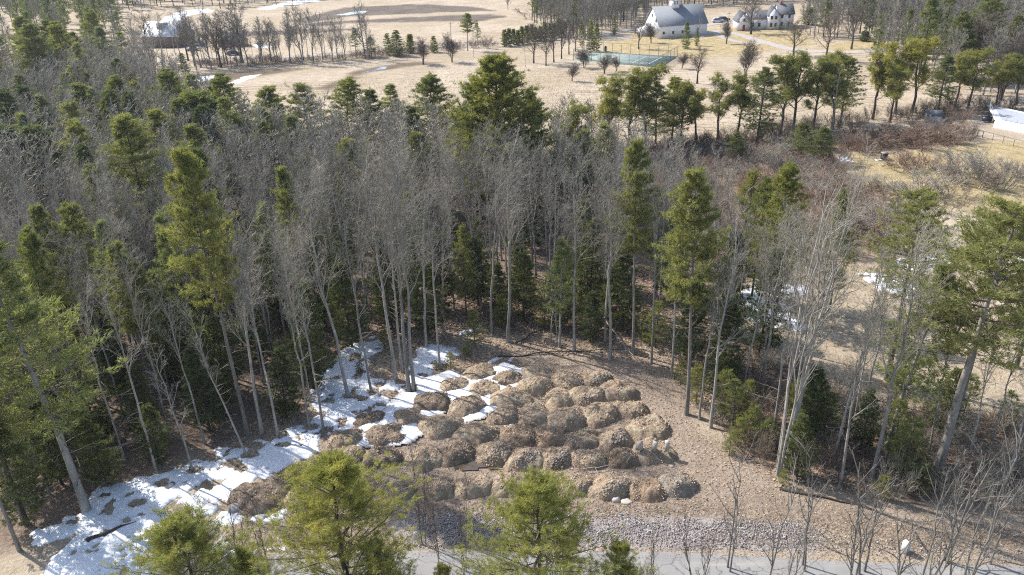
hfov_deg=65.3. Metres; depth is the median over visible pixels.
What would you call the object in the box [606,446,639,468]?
earth mound
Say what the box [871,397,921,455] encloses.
young fir
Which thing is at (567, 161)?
pine tree
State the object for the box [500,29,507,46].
cedar tree
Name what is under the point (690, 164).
shrub
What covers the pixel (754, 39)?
driveway
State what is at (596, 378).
earth mound
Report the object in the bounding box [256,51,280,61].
shrub
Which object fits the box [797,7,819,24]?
cedar tree
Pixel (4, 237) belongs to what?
bare tree
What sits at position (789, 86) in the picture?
pitch pine
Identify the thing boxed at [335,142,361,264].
bare tree
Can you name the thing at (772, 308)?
bare tree
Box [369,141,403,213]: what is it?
bare tree
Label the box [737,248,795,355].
hemlock tree
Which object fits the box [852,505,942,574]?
bare sapling
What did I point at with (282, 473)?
earth mound
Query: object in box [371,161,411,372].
bare tree
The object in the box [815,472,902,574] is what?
bare sapling
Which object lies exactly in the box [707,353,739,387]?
young fir
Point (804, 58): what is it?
pitch pine
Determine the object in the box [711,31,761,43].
driveway spur
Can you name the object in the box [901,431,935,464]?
shrub
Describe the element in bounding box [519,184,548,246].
hemlock tree
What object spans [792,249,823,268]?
shrub
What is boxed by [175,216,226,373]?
bare tree
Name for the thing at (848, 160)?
snow patch
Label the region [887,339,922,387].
hemlock tree
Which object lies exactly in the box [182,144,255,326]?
pine tree
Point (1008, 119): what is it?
white building
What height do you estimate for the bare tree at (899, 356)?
24.094 m
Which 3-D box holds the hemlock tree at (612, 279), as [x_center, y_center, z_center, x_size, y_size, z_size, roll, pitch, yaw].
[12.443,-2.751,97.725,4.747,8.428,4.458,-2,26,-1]
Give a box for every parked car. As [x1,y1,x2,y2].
[711,18,723,22]
[982,115,992,121]
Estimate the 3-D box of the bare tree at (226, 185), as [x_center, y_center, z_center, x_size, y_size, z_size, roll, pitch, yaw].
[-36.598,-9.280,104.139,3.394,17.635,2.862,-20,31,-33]
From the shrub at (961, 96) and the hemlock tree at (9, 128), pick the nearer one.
the hemlock tree at (9, 128)
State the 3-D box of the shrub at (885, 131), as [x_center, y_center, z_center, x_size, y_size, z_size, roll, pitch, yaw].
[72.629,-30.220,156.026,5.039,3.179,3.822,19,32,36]
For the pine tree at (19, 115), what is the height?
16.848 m
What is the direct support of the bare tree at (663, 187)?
on the ground at (424, 20)
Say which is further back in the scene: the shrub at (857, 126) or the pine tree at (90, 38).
the pine tree at (90, 38)
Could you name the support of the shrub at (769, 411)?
on the ground at (424, 20)
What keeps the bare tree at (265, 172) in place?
on the ground at (424, 20)
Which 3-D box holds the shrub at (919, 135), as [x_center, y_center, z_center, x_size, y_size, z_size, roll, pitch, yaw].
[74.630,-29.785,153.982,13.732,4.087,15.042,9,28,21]
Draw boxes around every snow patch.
[30,335,406,574]
[162,9,213,20]
[212,535,227,548]
[226,547,286,554]
[229,74,260,83]
[251,509,287,523]
[260,0,319,9]
[356,362,522,447]
[404,343,460,382]
[459,327,483,335]
[488,357,501,362]
[741,284,807,330]
[838,157,853,163]
[858,272,931,303]
[896,252,945,269]
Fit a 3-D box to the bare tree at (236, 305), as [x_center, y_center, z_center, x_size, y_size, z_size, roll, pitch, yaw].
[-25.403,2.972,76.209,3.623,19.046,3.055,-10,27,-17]
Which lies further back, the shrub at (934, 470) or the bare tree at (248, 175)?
the bare tree at (248, 175)
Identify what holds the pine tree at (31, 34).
on the ground at (424, 20)
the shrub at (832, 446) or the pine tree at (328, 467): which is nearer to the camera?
the pine tree at (328, 467)
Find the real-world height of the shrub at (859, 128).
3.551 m
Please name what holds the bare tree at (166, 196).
on the ground at (424, 20)
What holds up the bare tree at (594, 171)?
on the ground at (424, 20)
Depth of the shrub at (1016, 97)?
175.30 m
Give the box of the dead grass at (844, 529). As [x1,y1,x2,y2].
[235,500,1023,557]
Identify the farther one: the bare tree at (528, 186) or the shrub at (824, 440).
the bare tree at (528, 186)
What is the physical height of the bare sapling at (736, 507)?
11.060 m
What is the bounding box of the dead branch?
[581,464,614,470]
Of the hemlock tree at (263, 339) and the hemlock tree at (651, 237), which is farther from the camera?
the hemlock tree at (651, 237)
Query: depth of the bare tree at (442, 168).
111.66 m
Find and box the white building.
[987,99,1023,132]
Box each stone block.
[636,440,642,450]
[651,441,657,451]
[665,440,669,451]
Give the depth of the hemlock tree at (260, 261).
104.48 m
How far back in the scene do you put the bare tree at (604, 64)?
224.17 m
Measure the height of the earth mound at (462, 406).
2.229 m
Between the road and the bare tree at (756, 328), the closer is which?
the road
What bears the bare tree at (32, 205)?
on the ground at (424, 20)
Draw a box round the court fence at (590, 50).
[573,42,677,66]
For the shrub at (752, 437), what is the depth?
70.84 m
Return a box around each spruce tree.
[380,33,394,54]
[385,30,406,56]
[430,36,440,51]
[585,19,596,51]
[593,22,601,51]
[611,15,617,35]
[681,21,692,48]
[693,27,699,45]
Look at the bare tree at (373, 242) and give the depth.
90.19 m
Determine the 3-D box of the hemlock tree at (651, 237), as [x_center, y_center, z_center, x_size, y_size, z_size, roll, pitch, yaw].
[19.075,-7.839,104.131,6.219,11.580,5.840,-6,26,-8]
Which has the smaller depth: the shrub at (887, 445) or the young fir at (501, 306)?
the shrub at (887, 445)
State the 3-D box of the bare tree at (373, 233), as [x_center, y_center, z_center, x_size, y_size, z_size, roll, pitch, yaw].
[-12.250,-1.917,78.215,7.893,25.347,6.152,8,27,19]
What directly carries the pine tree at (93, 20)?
on the ground at (424, 20)
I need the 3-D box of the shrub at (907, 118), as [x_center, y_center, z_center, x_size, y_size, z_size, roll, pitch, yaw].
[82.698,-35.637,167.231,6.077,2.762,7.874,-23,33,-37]
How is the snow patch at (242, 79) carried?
on the ground at (424, 20)
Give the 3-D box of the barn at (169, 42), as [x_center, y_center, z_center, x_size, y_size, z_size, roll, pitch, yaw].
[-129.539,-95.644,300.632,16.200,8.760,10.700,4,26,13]
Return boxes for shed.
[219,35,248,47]
[924,110,943,122]
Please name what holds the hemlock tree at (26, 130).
on the ground at (424, 20)
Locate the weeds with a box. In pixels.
[600,133,969,270]
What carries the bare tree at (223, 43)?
on the ground at (424, 20)
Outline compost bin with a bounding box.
[880,152,888,159]
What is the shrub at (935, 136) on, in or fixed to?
on the ground at (424, 20)
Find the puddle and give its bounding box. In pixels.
[454,461,498,470]
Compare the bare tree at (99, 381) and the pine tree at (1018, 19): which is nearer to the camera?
the bare tree at (99, 381)
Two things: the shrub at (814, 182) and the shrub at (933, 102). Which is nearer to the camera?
the shrub at (814, 182)
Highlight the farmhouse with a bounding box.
[732,0,794,30]
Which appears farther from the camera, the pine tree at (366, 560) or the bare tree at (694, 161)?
the bare tree at (694, 161)
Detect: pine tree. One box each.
[0,27,55,83]
[0,36,11,78]
[0,234,127,512]
[0,470,21,551]
[4,30,48,91]
[5,15,41,48]
[5,224,95,366]
[8,73,39,100]
[11,22,59,90]
[13,112,44,164]
[28,200,101,359]
[32,132,66,185]
[33,94,61,130]
[37,19,65,55]
[38,20,96,64]
[43,40,67,87]
[46,199,116,344]
[50,71,85,109]
[51,99,101,143]
[55,117,95,169]
[56,118,107,209]
[59,82,102,126]
[61,41,102,79]
[64,31,86,51]
[65,57,90,85]
[76,8,113,63]
[79,68,105,87]
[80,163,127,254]
[86,26,122,71]
[86,36,111,72]
[86,86,101,132]
[86,218,140,381]
[89,111,177,277]
[94,74,149,130]
[97,499,289,574]
[98,239,158,409]
[103,57,148,95]
[112,31,133,64]
[127,79,157,114]
[127,260,175,413]
[141,107,181,187]
[143,67,187,118]
[147,207,203,347]
[155,144,250,436]
[167,96,207,146]
[175,122,242,193]
[178,73,199,94]
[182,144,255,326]
[199,435,433,574]
[206,96,251,196]
[208,72,255,126]
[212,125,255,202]
[223,541,277,574]
[244,84,318,164]
[245,106,282,170]
[247,119,281,182]
[250,201,298,347]
[266,111,289,163]
[266,164,327,319]
[268,114,317,171]
[282,81,343,151]
[290,153,321,217]
[317,76,384,167]
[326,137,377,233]
[342,87,394,151]
[347,27,360,51]
[351,536,418,574]
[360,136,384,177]
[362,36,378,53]
[373,83,410,133]
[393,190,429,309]
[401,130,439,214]
[405,70,456,175]
[420,141,445,210]
[431,560,458,574]
[436,50,565,224]
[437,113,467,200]
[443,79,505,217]
[445,222,481,319]
[448,465,665,574]
[457,13,477,50]
[474,20,480,47]
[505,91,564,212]
[535,235,586,347]
[549,127,611,225]
[564,142,580,208]
[576,19,587,47]
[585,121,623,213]
[595,537,653,574]
[603,137,665,354]
[634,81,679,145]
[652,165,733,415]
[654,75,695,139]
[722,132,752,158]
[730,175,783,295]
[733,66,794,140]
[744,158,819,317]
[786,122,816,154]
[799,126,839,159]
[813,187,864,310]
[825,55,869,122]
[848,185,974,381]
[869,261,971,448]
[875,190,1023,477]
[905,205,1023,442]
[921,55,964,103]
[934,10,979,68]
[949,0,1014,66]
[994,258,1023,365]
[999,14,1023,47]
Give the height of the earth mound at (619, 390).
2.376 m
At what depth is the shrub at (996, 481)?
63.15 m
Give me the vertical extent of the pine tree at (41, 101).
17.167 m
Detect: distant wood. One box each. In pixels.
[0,0,1023,95]
[0,23,691,275]
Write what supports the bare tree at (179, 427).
on the ground at (424, 20)
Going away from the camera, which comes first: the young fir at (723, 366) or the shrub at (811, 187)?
the young fir at (723, 366)
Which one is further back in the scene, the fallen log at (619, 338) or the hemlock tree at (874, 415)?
the fallen log at (619, 338)
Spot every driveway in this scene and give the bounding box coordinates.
[692,30,908,52]
[707,21,732,25]
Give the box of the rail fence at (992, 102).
[965,97,1023,109]
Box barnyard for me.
[605,35,632,38]
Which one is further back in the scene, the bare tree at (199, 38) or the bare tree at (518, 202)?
the bare tree at (199, 38)
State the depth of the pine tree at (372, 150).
124.36 m
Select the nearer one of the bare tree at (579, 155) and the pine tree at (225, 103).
the bare tree at (579, 155)
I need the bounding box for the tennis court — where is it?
[573,52,676,67]
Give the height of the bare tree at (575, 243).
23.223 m
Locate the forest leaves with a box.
[132,268,976,506]
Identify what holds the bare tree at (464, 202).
on the ground at (424, 20)
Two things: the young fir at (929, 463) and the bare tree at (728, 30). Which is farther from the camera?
the bare tree at (728, 30)
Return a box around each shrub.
[192,56,212,64]
[192,59,216,66]
[211,59,225,66]
[226,57,244,66]
[241,59,260,66]
[243,51,259,60]
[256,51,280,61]
[262,53,283,64]
[278,57,294,62]
[288,57,300,63]
[317,52,333,59]
[324,55,342,61]
[336,51,353,58]
[349,49,366,58]
[362,51,379,58]
[375,48,389,56]
[465,40,480,47]
[481,40,501,46]
[512,8,552,18]
[646,154,667,172]
[649,145,681,159]
[652,137,683,150]
[652,152,693,167]
[661,137,686,150]
[677,160,707,171]
[678,135,722,154]
[679,132,710,147]
[679,163,712,177]
[681,144,707,161]
[682,152,712,165]
[685,358,714,389]
[690,129,721,143]
[690,152,729,172]
[691,136,714,148]
[693,159,752,185]
[694,141,739,159]
[703,127,728,140]
[703,137,730,150]
[704,147,729,161]
[705,172,727,192]
[706,401,738,425]
[709,218,756,249]
[710,131,733,144]
[710,195,737,219]
[710,382,744,412]
[714,124,747,136]
[716,146,761,167]
[716,210,760,232]
[717,368,757,400]
[721,416,770,452]
[722,193,764,218]
[722,406,760,435]
[724,134,766,151]
[726,147,747,159]
[726,158,765,177]
[727,123,751,137]
[735,130,767,143]
[735,164,780,185]
[735,351,757,376]
[735,351,773,377]
[736,124,766,142]
[737,170,758,187]
[740,138,775,156]
[740,407,781,444]
[742,337,781,365]
[743,136,770,148]
[744,140,784,161]
[746,223,813,246]
[748,151,781,167]
[748,388,784,423]
[749,428,774,462]
[751,136,799,156]
[751,341,790,375]
[754,165,784,179]
[754,367,791,405]
[757,123,787,140]
[764,421,787,447]
[766,152,801,173]
[767,127,800,147]
[768,169,828,190]
[770,118,797,131]
[771,150,816,168]
[771,225,825,253]
[774,113,807,131]
[774,190,808,205]
[774,357,818,380]
[780,124,811,138]
[783,119,816,132]
[785,116,817,123]
[786,152,827,174]
[787,130,819,147]
[789,150,813,160]
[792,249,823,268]
[792,385,850,419]
[793,171,844,194]
[794,208,830,225]
[798,196,842,214]
[799,181,832,200]
[800,109,825,123]
[800,166,836,182]
[804,118,830,129]
[805,117,823,133]
[806,211,907,254]
[807,431,833,467]
[808,150,855,170]
[809,406,847,447]
[810,189,853,206]
[811,209,866,232]
[812,152,835,163]
[814,451,841,477]
[816,159,850,178]
[817,176,872,201]
[818,124,843,140]
[818,187,948,239]
[818,375,856,407]
[820,138,839,148]
[820,395,861,429]
[823,418,872,452]
[824,111,844,124]
[824,360,869,399]
[824,430,853,468]
[825,116,847,128]
[828,177,866,189]
[829,148,855,159]
[830,221,880,245]
[831,116,852,132]
[832,120,906,146]
[835,236,865,257]
[836,468,879,495]
[837,168,890,188]
[838,139,864,151]
[840,109,865,121]
[840,128,868,144]
[841,122,880,137]
[841,132,880,153]
[844,113,873,126]
[845,198,960,258]
[846,440,884,474]
[848,185,877,205]
[853,111,871,123]
[853,214,910,244]
[853,381,886,411]
[854,204,902,230]
[854,418,898,453]
[855,402,906,437]
[856,194,891,214]
[857,130,905,146]
[860,103,882,118]
[860,176,898,196]
[863,445,923,500]
[864,201,907,228]
[865,119,937,146]
[865,137,894,151]
[871,192,900,207]
[872,160,972,197]
[873,150,923,171]
[874,125,897,137]
[880,129,913,147]
[880,384,927,417]
[881,404,928,432]
[884,107,905,118]
[884,194,907,214]
[887,103,911,114]
[890,110,923,123]
[890,120,967,145]
[892,149,958,170]
[899,105,918,114]
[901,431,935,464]
[901,465,950,502]
[902,104,927,120]
[904,173,985,212]
[906,427,952,457]
[906,453,961,485]
[907,135,942,149]
[910,97,935,115]
[910,115,979,143]
[910,396,940,419]
[913,103,940,117]
[920,420,955,450]
[921,96,943,109]
[922,143,993,176]
[926,97,959,106]
[926,451,997,506]
[927,406,984,446]
[928,99,979,121]
[928,126,959,143]
[929,386,980,425]
[931,123,947,132]
[936,153,1012,188]
[937,91,970,106]
[937,143,1023,189]
[940,101,962,113]
[941,428,981,457]
[942,118,980,133]
[944,91,978,107]
[947,100,963,111]
[947,432,1010,483]
[957,126,982,141]
[964,97,990,109]
[966,451,1023,521]
[969,398,1016,439]
[973,97,991,114]
[975,93,994,104]
[976,438,1023,479]
[979,397,1023,437]
[979,458,1023,492]
[980,98,1013,112]
[988,98,1022,108]
[990,156,1023,176]
[996,430,1023,461]
[997,93,1022,107]
[1000,99,1023,110]
[1011,456,1023,480]
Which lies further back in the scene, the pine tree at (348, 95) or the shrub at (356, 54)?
the shrub at (356, 54)
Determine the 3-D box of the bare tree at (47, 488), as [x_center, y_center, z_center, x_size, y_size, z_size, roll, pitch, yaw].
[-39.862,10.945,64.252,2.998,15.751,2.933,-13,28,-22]
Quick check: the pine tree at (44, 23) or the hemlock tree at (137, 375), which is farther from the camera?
the pine tree at (44, 23)
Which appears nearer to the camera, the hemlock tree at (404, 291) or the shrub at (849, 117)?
the hemlock tree at (404, 291)
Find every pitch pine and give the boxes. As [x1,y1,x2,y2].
[555,99,595,204]
[583,70,627,159]
[616,62,676,146]
[619,70,666,146]
[661,79,702,136]
[681,88,709,142]
[700,70,743,136]
[728,69,760,130]
[732,168,765,224]
[765,53,804,133]
[767,48,824,130]
[797,54,842,129]
[820,48,854,129]
[863,46,899,119]
[875,39,917,113]
[877,62,912,122]
[899,35,948,110]
[951,48,981,103]
[956,46,1003,108]
[984,57,1015,104]
[998,53,1023,103]
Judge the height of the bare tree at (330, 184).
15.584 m
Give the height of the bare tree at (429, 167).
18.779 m
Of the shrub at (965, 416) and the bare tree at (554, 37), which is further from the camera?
the bare tree at (554, 37)
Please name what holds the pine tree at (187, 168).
on the ground at (424, 20)
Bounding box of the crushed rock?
[348,505,1023,561]
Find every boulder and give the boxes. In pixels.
[227,503,238,513]
[611,496,620,502]
[620,498,631,504]
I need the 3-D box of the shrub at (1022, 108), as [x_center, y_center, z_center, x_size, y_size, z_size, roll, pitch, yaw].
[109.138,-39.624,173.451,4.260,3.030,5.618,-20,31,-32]
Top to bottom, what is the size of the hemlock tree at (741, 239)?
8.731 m
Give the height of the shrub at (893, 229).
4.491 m
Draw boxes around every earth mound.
[227,477,293,517]
[277,459,317,483]
[283,485,322,512]
[324,427,363,449]
[328,444,365,463]
[340,483,375,508]
[353,409,385,427]
[362,445,404,470]
[364,422,404,445]
[379,479,416,504]
[393,407,426,424]
[403,445,442,473]
[413,390,450,413]
[416,414,463,439]
[417,475,455,501]
[439,376,468,390]
[439,441,475,467]
[447,394,487,417]
[451,420,499,446]
[453,472,493,500]
[462,362,496,379]
[469,379,499,396]
[475,440,515,467]
[486,404,517,424]
[489,383,537,408]
[489,471,531,497]
[492,369,521,385]
[499,422,536,447]
[503,445,543,472]
[515,375,553,396]
[516,401,548,425]
[521,365,555,378]
[534,426,567,447]
[535,472,562,485]
[541,387,574,410]
[542,446,570,470]
[546,405,586,433]
[551,369,583,389]
[556,473,594,497]
[562,426,599,451]
[568,385,605,405]
[569,449,608,470]
[581,401,618,428]
[582,369,613,387]
[586,473,630,501]
[598,426,632,452]
[599,379,640,402]
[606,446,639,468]
[611,400,649,419]
[625,413,671,442]
[626,477,667,503]
[630,436,678,465]
[658,469,699,499]
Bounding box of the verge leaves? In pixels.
[260,542,1023,570]
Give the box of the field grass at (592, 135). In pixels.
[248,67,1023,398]
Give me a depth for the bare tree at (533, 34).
241.72 m
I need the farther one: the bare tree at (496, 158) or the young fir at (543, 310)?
the bare tree at (496, 158)
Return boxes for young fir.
[354,359,363,371]
[376,326,392,346]
[441,351,456,368]
[460,342,470,355]
[461,309,488,346]
[489,294,514,326]
[493,299,511,321]
[530,284,554,326]
[554,278,583,321]
[571,302,587,328]
[597,287,619,327]
[624,290,646,326]
[635,308,655,339]
[638,299,671,347]
[670,359,686,381]
[684,362,716,403]
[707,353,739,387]
[708,368,742,408]
[714,378,754,425]
[722,432,737,456]
[726,416,752,445]
[735,379,758,410]
[736,401,768,440]
[754,417,779,447]
[777,469,790,484]
[782,377,806,414]
[787,388,819,424]
[812,390,846,437]
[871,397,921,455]
[872,473,895,498]
[883,415,931,482]
[905,459,938,495]
[960,373,983,417]
[993,390,1023,426]
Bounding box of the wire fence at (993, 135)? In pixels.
[967,128,1023,145]
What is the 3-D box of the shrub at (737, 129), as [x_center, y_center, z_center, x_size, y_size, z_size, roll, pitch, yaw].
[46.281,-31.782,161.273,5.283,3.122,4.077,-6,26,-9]
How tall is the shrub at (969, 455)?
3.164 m
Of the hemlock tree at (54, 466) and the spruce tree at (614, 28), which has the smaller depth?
the hemlock tree at (54, 466)
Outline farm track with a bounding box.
[157,26,640,61]
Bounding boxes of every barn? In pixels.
[140,21,195,47]
[636,0,708,38]
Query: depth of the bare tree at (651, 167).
92.99 m
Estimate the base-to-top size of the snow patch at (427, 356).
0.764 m
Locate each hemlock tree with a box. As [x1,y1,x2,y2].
[0,87,20,137]
[0,123,69,245]
[0,255,28,334]
[0,290,28,354]
[0,327,54,444]
[0,415,58,528]
[0,431,31,480]
[1,204,21,254]
[7,123,74,248]
[14,386,84,486]
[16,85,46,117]
[19,338,75,399]
[30,116,51,131]
[37,352,96,428]
[40,294,79,358]
[41,248,81,335]
[52,334,122,448]
[64,221,104,298]
[68,412,124,486]
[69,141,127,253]
[72,285,129,377]
[78,254,120,339]
[94,329,129,396]
[95,88,132,139]
[104,229,150,278]
[115,364,162,433]
[119,89,157,159]
[124,200,160,269]
[128,178,165,248]
[131,402,179,463]
[134,291,163,347]
[136,234,162,291]
[139,288,193,391]
[148,193,191,255]
[149,290,193,370]
[160,264,183,316]
[170,226,201,281]
[172,265,212,331]
[174,340,234,431]
[177,52,191,74]
[181,325,241,413]
[188,283,256,393]
[190,103,239,197]
[207,98,244,173]
[216,196,248,259]
[220,248,267,321]
[235,298,275,364]
[252,238,270,277]
[254,247,298,307]
[258,198,277,233]
[258,345,302,417]
[262,273,295,329]
[272,282,337,388]
[273,201,309,245]
[283,304,324,356]
[300,235,344,327]
[307,177,343,254]
[321,262,374,346]
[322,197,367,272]
[324,240,360,304]
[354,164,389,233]
[359,209,380,251]
[362,229,411,328]
[388,129,416,196]
[391,192,426,250]
[391,247,420,305]
[403,240,450,337]
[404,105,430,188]
[408,197,428,238]
[419,232,466,307]
[441,217,463,258]
[458,235,489,305]
[462,217,501,282]
[481,262,511,314]
[500,215,531,258]
[504,250,544,320]
[506,244,536,295]
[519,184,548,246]
[537,151,570,220]
[542,258,569,295]
[547,272,577,328]
[564,198,597,280]
[569,215,619,313]
[575,291,608,341]
[595,234,628,290]
[596,207,613,247]
[596,245,647,330]
[604,211,630,263]
[608,177,627,235]
[636,186,668,260]
[648,205,694,296]
[668,281,716,362]
[702,298,751,381]
[708,247,753,328]
[715,231,753,286]
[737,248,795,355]
[776,413,820,476]
[786,366,836,435]
[844,386,886,449]
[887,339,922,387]
[915,367,968,432]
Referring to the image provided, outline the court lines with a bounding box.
[592,54,654,63]
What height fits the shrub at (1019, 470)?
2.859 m
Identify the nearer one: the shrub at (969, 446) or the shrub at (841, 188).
the shrub at (969, 446)
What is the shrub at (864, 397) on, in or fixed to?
on the ground at (424, 20)
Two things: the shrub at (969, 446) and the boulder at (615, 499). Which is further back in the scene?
the shrub at (969, 446)
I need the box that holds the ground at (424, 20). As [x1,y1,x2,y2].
[0,0,1023,574]
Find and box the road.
[119,549,1023,574]
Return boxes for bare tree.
[0,182,57,352]
[0,199,45,290]
[0,200,26,288]
[0,200,39,312]
[0,253,28,346]
[0,334,40,457]
[0,363,50,494]
[0,383,23,521]
[2,206,68,306]
[2,276,82,471]
[9,164,39,226]
[12,184,57,289]
[30,196,86,266]
[32,319,104,483]
[37,156,66,245]
[40,168,75,264]
[47,137,90,215]
[49,166,88,258]
[49,234,92,332]
[51,221,109,391]
[61,161,115,316]
[61,230,123,416]
[65,155,92,221]
[66,271,130,460]
[70,144,143,232]
[81,259,168,470]
[82,202,164,392]
[84,179,154,259]
[86,128,138,251]
[86,153,135,339]
[91,171,166,287]
[95,175,167,339]
[101,211,140,355]
[101,211,151,365]
[106,151,165,216]
[106,233,175,435]
[117,188,158,282]
[121,12,142,56]
[122,175,166,266]
[125,8,157,63]
[136,159,179,249]
[143,162,192,320]
[143,337,193,470]
[144,129,182,204]
[144,171,194,286]
[144,277,210,444]
[146,18,159,68]
[148,135,185,252]
[149,193,201,325]
[152,8,167,64]
[160,22,169,61]
[162,5,182,66]
[165,17,176,58]
[166,297,247,455]
[172,5,189,60]
[173,169,223,340]
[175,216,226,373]
[181,19,193,57]
[191,173,241,346]
[192,20,206,68]
[198,13,230,67]
[199,145,224,201]
[204,133,255,276]
[205,194,246,362]
[210,154,237,215]
[214,30,232,64]
[215,202,276,434]
[218,0,255,62]
[219,235,266,401]
[222,231,281,436]
[225,230,266,384]
[226,207,274,359]
[228,142,250,240]
[235,132,275,236]
[235,140,270,271]
[235,170,259,295]
[241,172,276,329]
[244,136,304,230]
[247,156,277,301]
[251,17,280,56]
[256,201,316,379]
[257,148,332,294]
[260,218,318,401]
[269,226,325,430]
[269,237,315,427]
[270,25,281,59]
[272,138,291,222]
[273,147,349,396]
[275,132,306,189]
[280,172,332,338]
[281,209,321,356]
[284,128,309,219]
[288,158,316,245]
[290,131,331,271]
[301,18,308,53]
[301,151,347,313]
[304,113,357,238]
[307,123,352,277]
[312,146,339,257]
[322,147,339,233]
[322,164,381,305]
[322,194,372,392]
[327,26,333,63]
[330,27,338,61]
[330,145,359,241]
[333,163,377,329]
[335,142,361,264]
[338,26,346,59]
[341,135,429,380]
[345,133,448,391]
[346,127,389,231]
[348,154,379,231]
[357,128,430,391]
[360,185,417,314]
[367,161,394,265]
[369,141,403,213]
[369,177,396,326]
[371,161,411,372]
[372,112,414,188]
[378,155,422,334]
[383,138,420,271]
[391,152,416,278]
[401,164,443,347]
[403,155,418,196]
[408,133,442,256]
[410,36,432,64]
[412,196,461,332]
[414,178,453,369]
[416,140,438,255]
[428,112,470,262]
[430,141,484,305]
[432,134,468,283]
[432,166,459,297]
[434,135,449,237]
[434,172,457,310]
[438,32,461,61]
[452,132,479,233]
[458,113,492,249]
[461,137,485,234]
[469,154,481,240]
[472,117,524,248]
[473,149,529,333]
[474,136,504,276]
[480,116,520,260]
[481,149,513,278]
[483,133,546,342]
[491,114,526,271]
[496,129,538,261]
[500,120,524,225]
[501,120,530,249]
[503,178,525,271]
[508,132,548,278]
[510,164,533,279]
[519,19,549,62]
[521,147,539,233]
[525,141,556,243]
[528,159,584,302]
[531,146,550,268]
[536,23,556,65]
[536,148,556,264]
[545,20,559,61]
[545,107,579,241]
[546,147,575,277]
[546,260,559,341]
[548,294,557,341]
[551,140,615,350]
[554,18,569,58]
[560,18,578,54]
[564,62,580,80]
[567,19,585,50]
[569,128,588,242]
[570,135,588,222]
[572,133,638,360]
[574,46,593,67]
[576,153,616,307]
[581,185,627,341]
[586,126,604,214]
[589,156,621,274]
[594,52,613,73]
[598,140,617,215]
[604,141,628,233]
[605,120,626,239]
[610,56,620,70]
[612,145,642,307]
[620,115,645,170]
[627,123,647,256]
[629,139,667,296]
[630,17,646,48]
[634,187,668,363]
[637,125,653,228]
[643,18,658,42]
[645,173,679,320]
[647,142,682,260]
[650,148,664,237]
[653,146,687,284]
[656,120,675,238]
[656,143,682,269]
[663,189,696,374]
[670,224,710,276]
[674,149,686,190]
[677,52,689,67]
[684,137,708,197]
[685,145,699,256]
[687,43,708,83]
[691,252,735,419]
[698,189,735,269]
[701,159,712,217]
[706,196,745,347]
[706,216,758,428]
[707,141,734,252]
[709,164,725,259]
[715,154,758,278]
[716,172,742,300]
[720,20,731,43]
[723,248,752,322]
[733,223,760,341]
[733,255,774,391]
[736,0,767,33]
[738,37,761,76]
[739,208,781,356]
[752,194,820,339]
[757,197,816,385]
[758,199,817,428]
[764,183,884,441]
[771,138,878,476]
[778,19,811,55]
[780,251,835,387]
[783,131,890,469]
[801,240,835,370]
[809,8,854,56]
[828,301,898,487]
[830,246,904,462]
[831,66,840,127]
[838,0,871,48]
[853,209,968,479]
[853,277,890,423]
[857,256,906,384]
[873,0,901,39]
[888,0,915,41]
[920,296,965,454]
[935,6,1017,57]
[967,323,1010,463]
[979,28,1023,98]
[988,323,1023,449]
[1005,342,1023,482]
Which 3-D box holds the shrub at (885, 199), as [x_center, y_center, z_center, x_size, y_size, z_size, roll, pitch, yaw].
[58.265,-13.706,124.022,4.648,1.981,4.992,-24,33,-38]
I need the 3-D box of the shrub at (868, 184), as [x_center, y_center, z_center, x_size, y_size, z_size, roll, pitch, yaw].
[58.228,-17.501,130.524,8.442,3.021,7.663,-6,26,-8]
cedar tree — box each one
[174,87,218,148]
[229,115,255,191]
[405,34,415,52]
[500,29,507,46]
[505,28,513,45]
[511,29,515,44]
[514,30,521,44]
[519,26,526,43]
[524,25,530,42]
[542,21,548,39]
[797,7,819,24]
[857,30,871,40]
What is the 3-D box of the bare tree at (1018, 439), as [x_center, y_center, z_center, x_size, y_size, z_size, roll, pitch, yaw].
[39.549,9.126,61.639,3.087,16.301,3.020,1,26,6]
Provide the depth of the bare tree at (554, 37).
242.19 m
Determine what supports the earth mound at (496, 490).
on the ground at (424, 20)
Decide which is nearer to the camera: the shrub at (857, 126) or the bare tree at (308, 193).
the bare tree at (308, 193)
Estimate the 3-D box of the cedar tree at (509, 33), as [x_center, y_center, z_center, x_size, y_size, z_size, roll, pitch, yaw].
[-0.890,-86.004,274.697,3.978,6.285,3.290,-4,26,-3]
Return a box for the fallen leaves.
[233,339,1023,552]
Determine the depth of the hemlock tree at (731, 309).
77.22 m
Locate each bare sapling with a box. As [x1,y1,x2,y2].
[225,485,246,573]
[246,488,273,572]
[407,436,429,544]
[415,450,440,561]
[455,463,474,574]
[555,492,583,567]
[642,520,661,574]
[675,505,721,574]
[708,428,760,571]
[753,445,819,574]
[779,527,825,574]
[783,425,849,571]
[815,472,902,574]
[826,425,905,574]
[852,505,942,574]
[871,456,1021,574]
[888,505,997,574]
[914,493,1008,574]
[917,428,1017,563]
[956,472,1023,574]
[982,392,1023,564]
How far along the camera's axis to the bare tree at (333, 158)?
104.88 m
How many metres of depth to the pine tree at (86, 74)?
177.83 m
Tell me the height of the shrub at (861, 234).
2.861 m
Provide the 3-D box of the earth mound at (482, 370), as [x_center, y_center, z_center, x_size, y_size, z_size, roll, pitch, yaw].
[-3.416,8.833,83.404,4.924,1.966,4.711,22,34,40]
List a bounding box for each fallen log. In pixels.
[84,521,136,542]
[108,421,178,449]
[498,339,623,356]
[515,327,544,342]
[606,320,633,355]
[779,487,854,504]
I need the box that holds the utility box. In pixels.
[901,539,911,553]
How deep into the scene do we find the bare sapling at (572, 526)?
54.26 m

